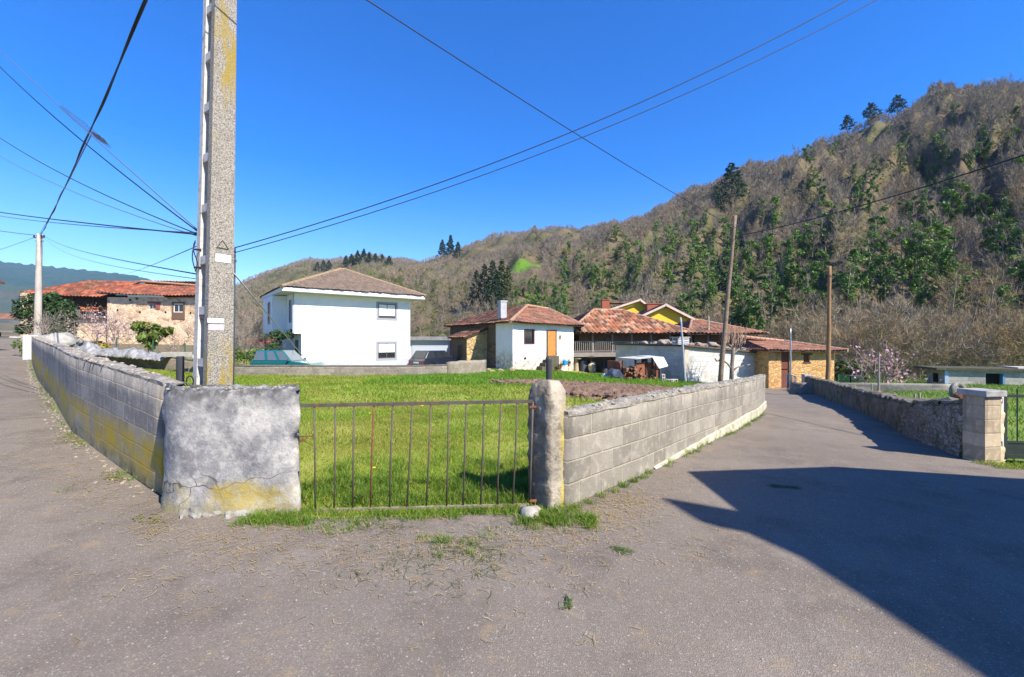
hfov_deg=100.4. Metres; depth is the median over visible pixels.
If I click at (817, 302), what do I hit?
bare tree
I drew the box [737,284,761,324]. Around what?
ivy tree
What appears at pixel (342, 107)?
sky
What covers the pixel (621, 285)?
ivy tree
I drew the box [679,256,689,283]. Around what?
ivy tree
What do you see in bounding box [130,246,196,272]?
overhead cable
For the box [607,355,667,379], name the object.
woodpile
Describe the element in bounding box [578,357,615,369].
undercroft wall
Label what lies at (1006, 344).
bare bush
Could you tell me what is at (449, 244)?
conifer
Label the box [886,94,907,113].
pine tree
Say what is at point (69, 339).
boulder
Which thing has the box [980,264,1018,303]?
ivy tree
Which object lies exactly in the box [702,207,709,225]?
ivy tree
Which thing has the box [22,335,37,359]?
gate stump
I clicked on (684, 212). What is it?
ivy tree
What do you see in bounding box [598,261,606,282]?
ivy tree
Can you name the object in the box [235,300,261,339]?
bare shrub
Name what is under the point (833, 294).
bare tree
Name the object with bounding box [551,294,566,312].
ivy tree
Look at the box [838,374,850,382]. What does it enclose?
wire fence
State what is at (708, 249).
ivy tree
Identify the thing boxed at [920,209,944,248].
ivy tree
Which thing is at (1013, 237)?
ivy tree
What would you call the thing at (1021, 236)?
ivy tree
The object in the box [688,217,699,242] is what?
ivy tree
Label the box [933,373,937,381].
side window
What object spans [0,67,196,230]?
overhead cable
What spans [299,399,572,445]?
field grass
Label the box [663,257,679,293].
ivy tree
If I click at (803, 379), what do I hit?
gate
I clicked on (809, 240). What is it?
ivy tree
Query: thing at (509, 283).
conifer
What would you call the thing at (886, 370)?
magnolia tree
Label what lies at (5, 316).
white building
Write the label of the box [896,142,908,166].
ivy tree
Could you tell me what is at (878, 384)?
clothes post
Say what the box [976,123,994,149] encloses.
ivy tree
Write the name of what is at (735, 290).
ivy tree
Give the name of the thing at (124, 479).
loose grit
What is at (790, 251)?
ivy tree
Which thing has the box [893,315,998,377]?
bare bush
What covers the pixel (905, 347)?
bare bush
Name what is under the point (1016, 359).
bare bush
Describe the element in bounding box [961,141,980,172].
ivy tree
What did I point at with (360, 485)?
field tussocks
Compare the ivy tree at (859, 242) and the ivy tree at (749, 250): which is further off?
the ivy tree at (749, 250)
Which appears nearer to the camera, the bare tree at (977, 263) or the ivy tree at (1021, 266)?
the ivy tree at (1021, 266)
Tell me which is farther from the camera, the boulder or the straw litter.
the boulder
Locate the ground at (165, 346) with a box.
[0,335,1023,466]
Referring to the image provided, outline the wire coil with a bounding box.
[60,105,110,147]
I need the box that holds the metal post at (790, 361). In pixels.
[789,328,791,390]
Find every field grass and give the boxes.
[293,440,564,516]
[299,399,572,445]
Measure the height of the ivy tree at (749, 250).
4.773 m
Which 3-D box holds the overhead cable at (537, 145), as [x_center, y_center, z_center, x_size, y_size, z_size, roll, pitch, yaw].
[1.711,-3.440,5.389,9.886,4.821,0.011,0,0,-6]
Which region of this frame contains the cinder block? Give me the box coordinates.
[660,374,664,380]
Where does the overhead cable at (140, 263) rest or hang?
attached to the concrete pole at (38, 277)
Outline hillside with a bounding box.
[0,85,1023,374]
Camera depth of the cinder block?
24.38 m
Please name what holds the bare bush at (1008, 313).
on the garden lawn at (1010, 415)
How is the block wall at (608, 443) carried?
on the field
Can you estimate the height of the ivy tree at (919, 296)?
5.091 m
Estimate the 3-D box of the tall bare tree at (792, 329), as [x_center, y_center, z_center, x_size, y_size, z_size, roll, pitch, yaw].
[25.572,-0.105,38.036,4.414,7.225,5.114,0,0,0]
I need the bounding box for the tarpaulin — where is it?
[75,341,165,360]
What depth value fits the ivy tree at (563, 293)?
86.73 m
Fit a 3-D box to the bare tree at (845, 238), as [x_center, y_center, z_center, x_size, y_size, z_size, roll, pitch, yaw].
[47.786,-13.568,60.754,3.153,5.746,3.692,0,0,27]
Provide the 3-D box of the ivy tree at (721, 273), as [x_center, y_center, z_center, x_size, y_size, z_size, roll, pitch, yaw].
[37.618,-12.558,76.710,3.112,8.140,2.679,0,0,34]
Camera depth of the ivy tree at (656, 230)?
148.76 m
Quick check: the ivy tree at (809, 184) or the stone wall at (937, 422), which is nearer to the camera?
the stone wall at (937, 422)
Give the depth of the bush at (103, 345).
27.40 m
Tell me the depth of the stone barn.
27.08 m
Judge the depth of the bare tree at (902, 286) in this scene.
51.50 m
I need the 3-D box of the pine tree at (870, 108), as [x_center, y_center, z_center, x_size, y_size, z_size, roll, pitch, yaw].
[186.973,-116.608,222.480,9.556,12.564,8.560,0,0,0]
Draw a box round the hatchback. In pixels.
[409,350,459,364]
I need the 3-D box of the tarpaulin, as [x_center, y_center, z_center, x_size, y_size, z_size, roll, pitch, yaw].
[-21.930,0.674,23.948,5.799,1.153,0.949,0,0,6]
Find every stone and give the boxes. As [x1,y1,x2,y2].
[521,505,540,519]
[657,339,669,343]
[706,342,719,346]
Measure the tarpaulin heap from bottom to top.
1.000 m
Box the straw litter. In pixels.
[1,379,809,648]
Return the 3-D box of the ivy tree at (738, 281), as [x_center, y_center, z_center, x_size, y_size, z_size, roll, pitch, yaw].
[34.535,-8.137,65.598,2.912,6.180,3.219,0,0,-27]
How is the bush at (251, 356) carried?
on the field
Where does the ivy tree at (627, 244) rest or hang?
on the hillside
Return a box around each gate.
[299,400,536,511]
[786,374,810,389]
[1001,389,1023,460]
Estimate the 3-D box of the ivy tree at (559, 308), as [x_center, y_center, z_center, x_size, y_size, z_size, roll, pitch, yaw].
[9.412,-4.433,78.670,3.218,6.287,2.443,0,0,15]
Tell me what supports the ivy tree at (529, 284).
on the hillside
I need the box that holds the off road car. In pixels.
[250,348,323,364]
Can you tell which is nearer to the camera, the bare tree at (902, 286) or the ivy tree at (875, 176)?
the bare tree at (902, 286)
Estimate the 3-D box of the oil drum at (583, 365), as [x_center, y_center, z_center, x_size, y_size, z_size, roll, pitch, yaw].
[5.689,2.207,33.900,0.590,0.920,0.590,0,0,0]
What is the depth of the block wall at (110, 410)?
5.33 m
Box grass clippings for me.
[30,394,637,608]
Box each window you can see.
[150,304,155,308]
[174,304,182,311]
[268,302,269,323]
[289,299,291,322]
[378,304,395,318]
[378,343,394,358]
[525,330,532,342]
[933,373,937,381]
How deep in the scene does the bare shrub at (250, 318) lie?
39.66 m
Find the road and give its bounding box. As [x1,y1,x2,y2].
[0,339,1023,676]
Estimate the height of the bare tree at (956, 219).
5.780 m
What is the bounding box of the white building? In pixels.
[0,313,19,337]
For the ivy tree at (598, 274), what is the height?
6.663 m
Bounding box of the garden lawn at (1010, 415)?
[835,374,1023,461]
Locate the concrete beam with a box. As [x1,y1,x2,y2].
[161,352,193,360]
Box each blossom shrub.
[65,304,125,348]
[85,306,141,348]
[159,316,193,358]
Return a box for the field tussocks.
[300,445,582,514]
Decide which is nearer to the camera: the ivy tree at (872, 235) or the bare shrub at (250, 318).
the bare shrub at (250, 318)
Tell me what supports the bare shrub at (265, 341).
on the ground at (165, 346)
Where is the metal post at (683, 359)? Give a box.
[680,317,685,381]
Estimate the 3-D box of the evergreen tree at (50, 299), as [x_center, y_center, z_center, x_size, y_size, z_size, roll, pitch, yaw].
[-38.137,-1.523,34.907,4.978,4.796,2.599,0,0,0]
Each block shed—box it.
[611,343,756,382]
[914,366,1023,384]
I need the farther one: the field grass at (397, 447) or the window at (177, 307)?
the window at (177, 307)
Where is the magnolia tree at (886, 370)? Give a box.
[842,340,951,383]
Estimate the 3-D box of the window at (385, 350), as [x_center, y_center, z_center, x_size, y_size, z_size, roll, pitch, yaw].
[-9.365,0.905,31.881,1.343,1.147,0.050,0,0,-38]
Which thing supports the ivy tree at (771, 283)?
on the hillside
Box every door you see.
[295,340,297,352]
[412,340,447,353]
[546,330,556,355]
[781,352,787,387]
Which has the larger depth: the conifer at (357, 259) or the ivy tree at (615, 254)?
the conifer at (357, 259)
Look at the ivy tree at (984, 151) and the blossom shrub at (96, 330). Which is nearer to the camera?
the blossom shrub at (96, 330)
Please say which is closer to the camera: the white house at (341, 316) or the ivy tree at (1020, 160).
the white house at (341, 316)
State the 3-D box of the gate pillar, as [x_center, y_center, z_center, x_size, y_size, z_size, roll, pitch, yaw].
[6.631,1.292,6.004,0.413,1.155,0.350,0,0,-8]
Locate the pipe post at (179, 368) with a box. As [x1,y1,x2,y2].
[176,356,183,381]
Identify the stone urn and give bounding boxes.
[588,363,594,372]
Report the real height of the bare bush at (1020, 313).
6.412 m
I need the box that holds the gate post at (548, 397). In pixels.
[527,379,566,508]
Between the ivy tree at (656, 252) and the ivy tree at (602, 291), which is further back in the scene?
the ivy tree at (656, 252)
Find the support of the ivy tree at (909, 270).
on the hillside
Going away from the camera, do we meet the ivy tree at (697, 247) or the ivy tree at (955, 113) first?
the ivy tree at (697, 247)
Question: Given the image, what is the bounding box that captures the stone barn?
[716,334,848,387]
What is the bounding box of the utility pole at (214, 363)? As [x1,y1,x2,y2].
[185,0,236,385]
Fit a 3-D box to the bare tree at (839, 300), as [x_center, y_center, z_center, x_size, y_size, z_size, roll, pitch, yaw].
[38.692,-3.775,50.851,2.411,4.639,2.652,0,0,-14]
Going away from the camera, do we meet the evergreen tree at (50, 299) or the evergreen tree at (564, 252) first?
the evergreen tree at (50, 299)
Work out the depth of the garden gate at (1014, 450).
5.93 m
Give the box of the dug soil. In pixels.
[490,378,676,400]
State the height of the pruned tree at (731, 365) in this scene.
3.585 m
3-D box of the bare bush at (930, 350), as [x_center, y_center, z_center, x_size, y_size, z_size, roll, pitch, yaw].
[26.661,0.069,30.918,7.784,6.995,8.212,0,0,3]
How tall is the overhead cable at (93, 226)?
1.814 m
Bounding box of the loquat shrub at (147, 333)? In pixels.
[129,320,174,352]
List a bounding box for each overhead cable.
[0,50,196,229]
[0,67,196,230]
[0,138,196,233]
[0,156,196,235]
[0,212,196,234]
[1,216,196,232]
[40,0,147,234]
[40,134,91,232]
[48,238,195,274]
[49,242,195,278]
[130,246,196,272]
[234,0,846,247]
[234,0,875,252]
[366,0,826,268]
[737,154,1023,235]
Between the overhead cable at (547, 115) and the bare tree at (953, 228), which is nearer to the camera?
the overhead cable at (547, 115)
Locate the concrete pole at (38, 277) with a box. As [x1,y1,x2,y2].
[33,234,44,334]
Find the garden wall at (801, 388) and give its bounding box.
[791,382,957,393]
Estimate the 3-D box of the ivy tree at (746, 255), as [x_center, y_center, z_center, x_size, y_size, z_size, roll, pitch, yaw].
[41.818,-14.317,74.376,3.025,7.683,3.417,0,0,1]
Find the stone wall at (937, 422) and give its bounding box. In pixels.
[805,376,962,458]
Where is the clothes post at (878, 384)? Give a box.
[877,352,881,391]
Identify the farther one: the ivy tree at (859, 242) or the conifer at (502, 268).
the conifer at (502, 268)
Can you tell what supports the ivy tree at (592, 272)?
on the hillside
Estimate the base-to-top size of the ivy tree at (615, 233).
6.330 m
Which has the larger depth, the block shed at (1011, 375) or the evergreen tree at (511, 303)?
the evergreen tree at (511, 303)
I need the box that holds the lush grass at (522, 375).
[363,368,709,386]
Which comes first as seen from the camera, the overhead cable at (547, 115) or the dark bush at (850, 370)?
the overhead cable at (547, 115)
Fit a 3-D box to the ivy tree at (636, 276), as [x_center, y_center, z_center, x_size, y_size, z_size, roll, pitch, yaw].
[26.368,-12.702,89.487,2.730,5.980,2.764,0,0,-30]
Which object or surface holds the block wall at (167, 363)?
on the ground at (165, 346)
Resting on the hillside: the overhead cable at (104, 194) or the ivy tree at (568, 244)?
the ivy tree at (568, 244)
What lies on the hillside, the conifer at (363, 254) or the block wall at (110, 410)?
the conifer at (363, 254)
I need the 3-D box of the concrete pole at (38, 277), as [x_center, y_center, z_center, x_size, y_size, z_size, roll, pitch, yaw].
[-34.378,-3.281,30.963,0.791,8.617,0.442,0,0,20]
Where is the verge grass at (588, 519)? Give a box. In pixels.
[28,359,765,560]
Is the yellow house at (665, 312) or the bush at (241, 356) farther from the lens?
the yellow house at (665, 312)
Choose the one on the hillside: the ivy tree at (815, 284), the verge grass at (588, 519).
the ivy tree at (815, 284)
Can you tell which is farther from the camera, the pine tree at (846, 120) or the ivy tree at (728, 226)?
the pine tree at (846, 120)
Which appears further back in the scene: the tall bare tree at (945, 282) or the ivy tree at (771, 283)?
the ivy tree at (771, 283)
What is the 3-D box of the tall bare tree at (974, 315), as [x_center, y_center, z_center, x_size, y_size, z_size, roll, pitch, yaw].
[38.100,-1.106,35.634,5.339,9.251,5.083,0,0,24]
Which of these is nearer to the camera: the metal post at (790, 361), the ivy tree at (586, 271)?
the metal post at (790, 361)
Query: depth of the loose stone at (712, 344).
26.33 m
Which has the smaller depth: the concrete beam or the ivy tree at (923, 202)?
the concrete beam
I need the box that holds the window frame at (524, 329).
[524,329,534,343]
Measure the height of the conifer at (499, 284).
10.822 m
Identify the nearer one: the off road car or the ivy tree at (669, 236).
the off road car
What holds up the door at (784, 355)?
in the stone barn
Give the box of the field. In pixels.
[136,348,692,518]
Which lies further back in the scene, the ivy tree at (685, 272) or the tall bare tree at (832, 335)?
the ivy tree at (685, 272)
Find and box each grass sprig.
[563,594,572,609]
[609,546,633,553]
[770,484,801,488]
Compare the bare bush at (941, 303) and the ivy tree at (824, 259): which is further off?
the ivy tree at (824, 259)
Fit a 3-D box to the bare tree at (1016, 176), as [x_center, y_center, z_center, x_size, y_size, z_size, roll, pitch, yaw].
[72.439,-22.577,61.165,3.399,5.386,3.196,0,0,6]
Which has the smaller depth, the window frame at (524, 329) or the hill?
the window frame at (524, 329)
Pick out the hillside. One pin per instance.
(536, 263)
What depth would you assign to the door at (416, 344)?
37.59 m
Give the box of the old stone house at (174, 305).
[18,280,195,344]
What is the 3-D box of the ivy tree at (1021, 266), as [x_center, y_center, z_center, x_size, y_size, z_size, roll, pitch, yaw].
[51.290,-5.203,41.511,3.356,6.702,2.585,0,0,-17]
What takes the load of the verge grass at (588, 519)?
on the road
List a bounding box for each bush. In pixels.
[10,338,21,356]
[93,342,111,348]
[235,349,254,364]
[247,348,257,361]
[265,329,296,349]
[752,315,804,338]
[759,306,817,343]
[776,300,847,357]
[792,310,881,371]
[798,291,927,374]
[800,313,900,375]
[807,307,918,373]
[813,301,957,378]
[826,290,992,380]
[834,358,888,381]
[837,299,955,374]
[845,310,968,378]
[872,310,974,380]
[883,306,989,374]
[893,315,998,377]
[898,299,994,365]
[905,316,1009,365]
[915,311,1023,366]
[916,302,1016,371]
[922,303,1023,366]
[942,297,1023,358]
[943,316,1023,366]
[949,293,1012,366]
[964,304,1023,364]
[971,304,1023,366]
[974,316,1022,366]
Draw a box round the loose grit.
[0,361,879,669]
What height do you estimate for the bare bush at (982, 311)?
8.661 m
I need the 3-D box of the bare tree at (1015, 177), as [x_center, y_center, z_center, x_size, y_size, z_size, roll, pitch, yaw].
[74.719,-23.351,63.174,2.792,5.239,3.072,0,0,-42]
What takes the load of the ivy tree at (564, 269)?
on the hillside
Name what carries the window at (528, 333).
in the old farmhouse
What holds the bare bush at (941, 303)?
on the ground at (165, 346)
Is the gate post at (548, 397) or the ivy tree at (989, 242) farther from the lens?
the ivy tree at (989, 242)
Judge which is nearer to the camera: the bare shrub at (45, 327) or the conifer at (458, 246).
the bare shrub at (45, 327)
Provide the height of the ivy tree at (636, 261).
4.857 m
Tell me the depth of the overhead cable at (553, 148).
5.25 m
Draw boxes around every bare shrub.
[14,306,87,339]
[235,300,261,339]
[235,315,272,358]
[235,327,262,363]
[236,303,271,347]
[248,333,274,353]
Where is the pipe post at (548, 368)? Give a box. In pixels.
[546,358,551,379]
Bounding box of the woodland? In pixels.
[235,72,1023,362]
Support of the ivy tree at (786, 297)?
on the hillside
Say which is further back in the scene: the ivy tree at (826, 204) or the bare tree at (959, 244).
the ivy tree at (826, 204)
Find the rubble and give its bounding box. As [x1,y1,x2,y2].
[487,367,514,371]
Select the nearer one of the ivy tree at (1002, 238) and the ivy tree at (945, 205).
the ivy tree at (1002, 238)
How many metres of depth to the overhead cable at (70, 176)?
13.78 m
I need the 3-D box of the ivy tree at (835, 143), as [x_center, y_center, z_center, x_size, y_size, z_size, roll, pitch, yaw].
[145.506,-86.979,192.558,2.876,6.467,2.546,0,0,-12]
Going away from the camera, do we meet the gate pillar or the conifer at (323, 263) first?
the gate pillar
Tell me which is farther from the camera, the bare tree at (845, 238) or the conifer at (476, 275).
the conifer at (476, 275)
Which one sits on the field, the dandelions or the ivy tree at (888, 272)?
the dandelions
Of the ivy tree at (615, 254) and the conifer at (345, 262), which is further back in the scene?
the conifer at (345, 262)
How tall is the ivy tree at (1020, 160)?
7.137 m
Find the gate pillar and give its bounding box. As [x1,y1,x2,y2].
[957,388,1006,464]
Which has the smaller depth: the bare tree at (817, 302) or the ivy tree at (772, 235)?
the bare tree at (817, 302)
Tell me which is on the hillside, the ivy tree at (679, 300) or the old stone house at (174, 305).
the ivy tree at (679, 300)
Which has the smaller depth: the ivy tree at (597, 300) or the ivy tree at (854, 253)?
the ivy tree at (854, 253)
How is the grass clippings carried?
on the road
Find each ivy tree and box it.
[512,283,520,300]
[520,279,526,295]
[524,277,534,293]
[533,275,542,301]
[543,281,550,298]
[550,281,559,298]
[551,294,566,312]
[554,283,567,315]
[555,300,569,314]
[557,257,567,280]
[557,273,570,309]
[559,256,567,271]
[566,237,571,251]
[576,248,585,275]
[585,239,593,251]
[585,263,595,282]
[589,263,599,288]
[589,293,603,308]
[592,262,601,287]
[596,288,607,305]
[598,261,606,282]
[603,266,617,286]
[611,228,618,242]
[612,246,618,259]
[614,278,618,293]
[615,276,626,296]
[621,232,626,248]
[623,236,631,257]
[624,252,635,275]
[632,238,645,263]
[632,264,642,290]
[633,254,641,270]
[649,243,661,271]
[650,223,657,244]
[659,244,674,271]
[663,224,678,247]
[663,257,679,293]
[673,222,680,245]
[677,293,686,311]
[678,299,690,315]
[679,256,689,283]
[680,287,702,317]
[682,208,687,220]
[685,245,701,280]
[686,236,700,272]
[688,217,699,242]
[693,278,715,314]
[694,240,706,273]
[697,251,715,284]
[699,254,723,293]
[699,266,716,304]
[701,230,708,245]
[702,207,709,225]
[702,246,712,264]
[702,263,719,296]
[708,235,716,251]
[712,186,721,205]
[713,248,729,289]
[717,217,730,241]
[721,228,738,248]
[722,246,741,284]
[722,264,727,287]
[724,220,731,240]
[725,272,744,302]
[728,228,743,252]
[731,272,750,321]
[736,297,753,327]
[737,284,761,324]
[740,237,760,275]
[740,245,754,266]
[746,260,763,285]
[749,281,770,335]
[755,198,764,218]
[760,227,774,254]
[761,237,779,273]
[762,265,780,302]
[762,285,786,336]
[763,278,784,314]
[764,262,782,292]
[766,195,780,226]
[774,251,800,298]
[780,230,802,271]
[782,289,805,324]
[784,247,804,285]
[791,221,817,261]
[793,256,809,290]
[798,223,820,259]
[800,260,819,304]
[800,261,822,289]
[802,144,812,160]
[805,176,814,195]
[808,157,815,169]
[811,170,827,207]
[813,201,834,248]
[814,247,830,277]
[833,140,837,151]
[833,201,851,228]
[834,257,858,310]
[836,271,860,308]
[844,238,865,284]
[845,256,878,304]
[847,235,867,255]
[849,159,857,181]
[852,176,866,205]
[858,184,878,214]
[859,230,880,279]
[861,215,880,245]
[866,230,880,261]
[867,254,900,302]
[868,158,881,189]
[868,205,888,250]
[873,250,893,276]
[876,227,897,262]
[891,250,910,286]
[894,221,935,272]
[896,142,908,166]
[897,196,919,223]
[898,262,936,306]
[899,131,908,142]
[899,227,923,276]
[905,256,935,307]
[907,277,934,313]
[912,154,920,173]
[912,183,934,218]
[914,237,942,279]
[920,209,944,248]
[921,239,948,276]
[923,164,940,192]
[925,188,953,236]
[926,234,961,292]
[928,226,954,272]
[930,126,954,160]
[933,174,948,202]
[933,273,964,315]
[942,145,952,168]
[942,198,967,223]
[946,264,981,310]
[947,179,972,217]
[948,169,965,202]
[950,103,960,124]
[960,285,985,321]
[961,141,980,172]
[966,185,983,216]
[975,139,994,160]
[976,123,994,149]
[976,191,994,223]
[976,212,1013,261]
[979,286,998,320]
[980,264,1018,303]
[981,280,1017,317]
[986,191,1013,232]
[992,234,1015,279]
[996,188,1020,216]
[999,219,1022,254]
[1004,219,1023,257]
[1005,124,1020,149]
[1006,254,1023,285]
[1009,103,1023,124]
[1015,156,1023,172]
[1017,223,1023,242]
[1018,259,1023,285]
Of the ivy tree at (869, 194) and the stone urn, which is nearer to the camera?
the stone urn
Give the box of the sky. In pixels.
[0,0,1023,284]
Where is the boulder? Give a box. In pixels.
[32,332,83,346]
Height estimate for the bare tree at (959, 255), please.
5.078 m
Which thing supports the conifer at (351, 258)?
on the hillside
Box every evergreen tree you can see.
[9,291,79,334]
[508,301,521,305]
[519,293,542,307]
[538,295,562,309]
[561,247,570,256]
[729,312,741,320]
[740,315,755,327]
[798,287,826,309]
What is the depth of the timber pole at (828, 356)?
21.44 m
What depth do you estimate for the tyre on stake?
13.44 m
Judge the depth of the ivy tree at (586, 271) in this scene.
103.57 m
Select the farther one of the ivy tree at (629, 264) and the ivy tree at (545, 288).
the ivy tree at (545, 288)
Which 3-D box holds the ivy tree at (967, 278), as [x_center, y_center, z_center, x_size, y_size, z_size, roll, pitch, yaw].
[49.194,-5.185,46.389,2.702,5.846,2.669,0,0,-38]
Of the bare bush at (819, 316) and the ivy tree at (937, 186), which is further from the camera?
the ivy tree at (937, 186)
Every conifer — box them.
[313,262,321,270]
[319,260,326,269]
[325,260,332,269]
[342,255,348,266]
[347,254,353,265]
[353,250,361,263]
[361,248,368,262]
[366,252,373,263]
[372,253,379,263]
[383,256,392,264]
[436,240,445,256]
[444,235,453,254]
[452,242,462,256]
[467,270,481,305]
[472,264,491,310]
[479,260,503,309]
[483,271,503,308]
[496,258,513,303]
[500,265,517,305]
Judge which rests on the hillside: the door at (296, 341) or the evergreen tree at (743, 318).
the evergreen tree at (743, 318)
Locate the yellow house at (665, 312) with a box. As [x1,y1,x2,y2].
[600,298,695,323]
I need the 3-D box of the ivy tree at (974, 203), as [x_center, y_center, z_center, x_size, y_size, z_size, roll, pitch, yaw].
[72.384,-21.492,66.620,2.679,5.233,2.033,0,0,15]
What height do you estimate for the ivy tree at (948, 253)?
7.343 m
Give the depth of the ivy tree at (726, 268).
77.96 m
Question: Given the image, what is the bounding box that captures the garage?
[410,337,450,357]
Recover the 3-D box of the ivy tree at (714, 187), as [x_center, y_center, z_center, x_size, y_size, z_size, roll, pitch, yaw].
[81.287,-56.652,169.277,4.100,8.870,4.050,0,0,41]
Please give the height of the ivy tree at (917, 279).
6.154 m
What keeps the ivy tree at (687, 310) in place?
on the hillside
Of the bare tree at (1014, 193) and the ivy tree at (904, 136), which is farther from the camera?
the ivy tree at (904, 136)
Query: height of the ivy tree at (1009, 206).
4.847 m
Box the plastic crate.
[671,337,689,343]
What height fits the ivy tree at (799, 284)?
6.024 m
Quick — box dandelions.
[321,374,654,467]
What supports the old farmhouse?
on the ground at (165, 346)
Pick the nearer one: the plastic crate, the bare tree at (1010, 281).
the plastic crate
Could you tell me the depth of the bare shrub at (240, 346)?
30.12 m
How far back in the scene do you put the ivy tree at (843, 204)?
70.36 m
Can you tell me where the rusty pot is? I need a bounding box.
[953,391,962,398]
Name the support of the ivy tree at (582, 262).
on the hillside
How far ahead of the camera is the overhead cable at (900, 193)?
12.47 m
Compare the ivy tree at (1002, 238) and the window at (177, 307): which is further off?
the ivy tree at (1002, 238)
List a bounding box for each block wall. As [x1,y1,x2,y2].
[31,336,184,496]
[72,346,446,375]
[563,374,766,506]
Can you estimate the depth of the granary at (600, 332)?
34.72 m
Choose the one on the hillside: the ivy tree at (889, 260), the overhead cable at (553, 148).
the ivy tree at (889, 260)
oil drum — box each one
[580,360,586,371]
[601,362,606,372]
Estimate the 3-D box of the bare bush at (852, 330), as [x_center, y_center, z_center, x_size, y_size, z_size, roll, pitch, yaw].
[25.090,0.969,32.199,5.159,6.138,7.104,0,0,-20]
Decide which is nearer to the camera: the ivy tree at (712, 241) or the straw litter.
the straw litter
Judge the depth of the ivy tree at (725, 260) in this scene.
74.77 m
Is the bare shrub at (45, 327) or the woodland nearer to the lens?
the bare shrub at (45, 327)
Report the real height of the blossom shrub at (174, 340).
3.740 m
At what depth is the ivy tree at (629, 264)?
103.67 m
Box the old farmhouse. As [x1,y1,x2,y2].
[443,300,585,370]
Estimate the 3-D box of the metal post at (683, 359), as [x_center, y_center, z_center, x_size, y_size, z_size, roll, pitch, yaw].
[9.869,0.827,24.601,0.404,4.106,0.162,0,0,0]
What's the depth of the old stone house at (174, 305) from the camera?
44.59 m
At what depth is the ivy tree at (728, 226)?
99.28 m
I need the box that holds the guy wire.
[234,273,317,373]
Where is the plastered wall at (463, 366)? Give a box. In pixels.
[446,360,485,374]
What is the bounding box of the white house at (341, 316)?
[259,268,426,364]
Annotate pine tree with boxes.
[710,163,752,205]
[839,115,857,136]
[861,102,883,123]
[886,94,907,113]
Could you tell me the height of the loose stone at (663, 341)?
0.460 m
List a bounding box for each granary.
[573,308,699,370]
[673,319,768,343]
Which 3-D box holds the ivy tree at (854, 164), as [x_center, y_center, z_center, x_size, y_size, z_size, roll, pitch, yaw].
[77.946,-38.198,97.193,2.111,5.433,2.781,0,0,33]
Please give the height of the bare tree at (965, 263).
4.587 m
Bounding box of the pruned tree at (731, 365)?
[714,322,750,379]
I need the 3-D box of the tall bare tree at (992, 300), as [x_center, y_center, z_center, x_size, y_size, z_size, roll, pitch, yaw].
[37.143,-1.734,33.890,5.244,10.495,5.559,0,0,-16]
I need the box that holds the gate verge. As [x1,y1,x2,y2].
[971,459,1023,469]
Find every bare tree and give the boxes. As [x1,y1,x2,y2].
[716,307,734,323]
[764,320,786,338]
[773,304,824,342]
[780,292,842,343]
[789,290,807,313]
[809,290,824,310]
[809,310,884,374]
[821,284,838,306]
[831,292,848,314]
[836,225,861,261]
[839,299,856,327]
[892,217,911,256]
[895,278,909,299]
[919,262,991,365]
[944,211,962,241]
[944,221,972,246]
[948,245,975,276]
[949,231,971,256]
[950,273,1022,364]
[952,219,977,250]
[953,252,1023,365]
[954,216,979,246]
[956,254,983,276]
[956,256,975,274]
[958,219,985,250]
[960,225,983,263]
[962,223,984,252]
[976,301,1023,365]
[1001,270,1020,290]
[1003,166,1023,191]
[1005,166,1023,192]
[1007,201,1023,222]
[1009,183,1023,210]
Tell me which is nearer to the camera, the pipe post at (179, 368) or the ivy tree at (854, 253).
the pipe post at (179, 368)
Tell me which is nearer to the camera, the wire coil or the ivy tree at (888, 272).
the wire coil
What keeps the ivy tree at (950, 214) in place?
on the hillside
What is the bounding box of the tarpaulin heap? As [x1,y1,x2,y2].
[606,368,624,378]
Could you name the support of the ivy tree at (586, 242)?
on the hillside
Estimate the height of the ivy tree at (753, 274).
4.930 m
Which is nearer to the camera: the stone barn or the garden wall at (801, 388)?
the garden wall at (801, 388)
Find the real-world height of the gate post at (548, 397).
1.352 m
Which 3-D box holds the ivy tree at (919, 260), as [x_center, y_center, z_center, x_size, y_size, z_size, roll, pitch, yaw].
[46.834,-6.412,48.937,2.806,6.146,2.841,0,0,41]
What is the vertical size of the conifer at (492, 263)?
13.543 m
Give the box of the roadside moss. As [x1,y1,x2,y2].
[3,378,165,523]
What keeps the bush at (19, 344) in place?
on the ground at (165, 346)
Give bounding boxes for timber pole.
[718,215,736,380]
[825,266,833,379]
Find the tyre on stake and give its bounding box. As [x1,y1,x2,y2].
[949,382,965,396]
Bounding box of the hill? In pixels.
[0,261,163,322]

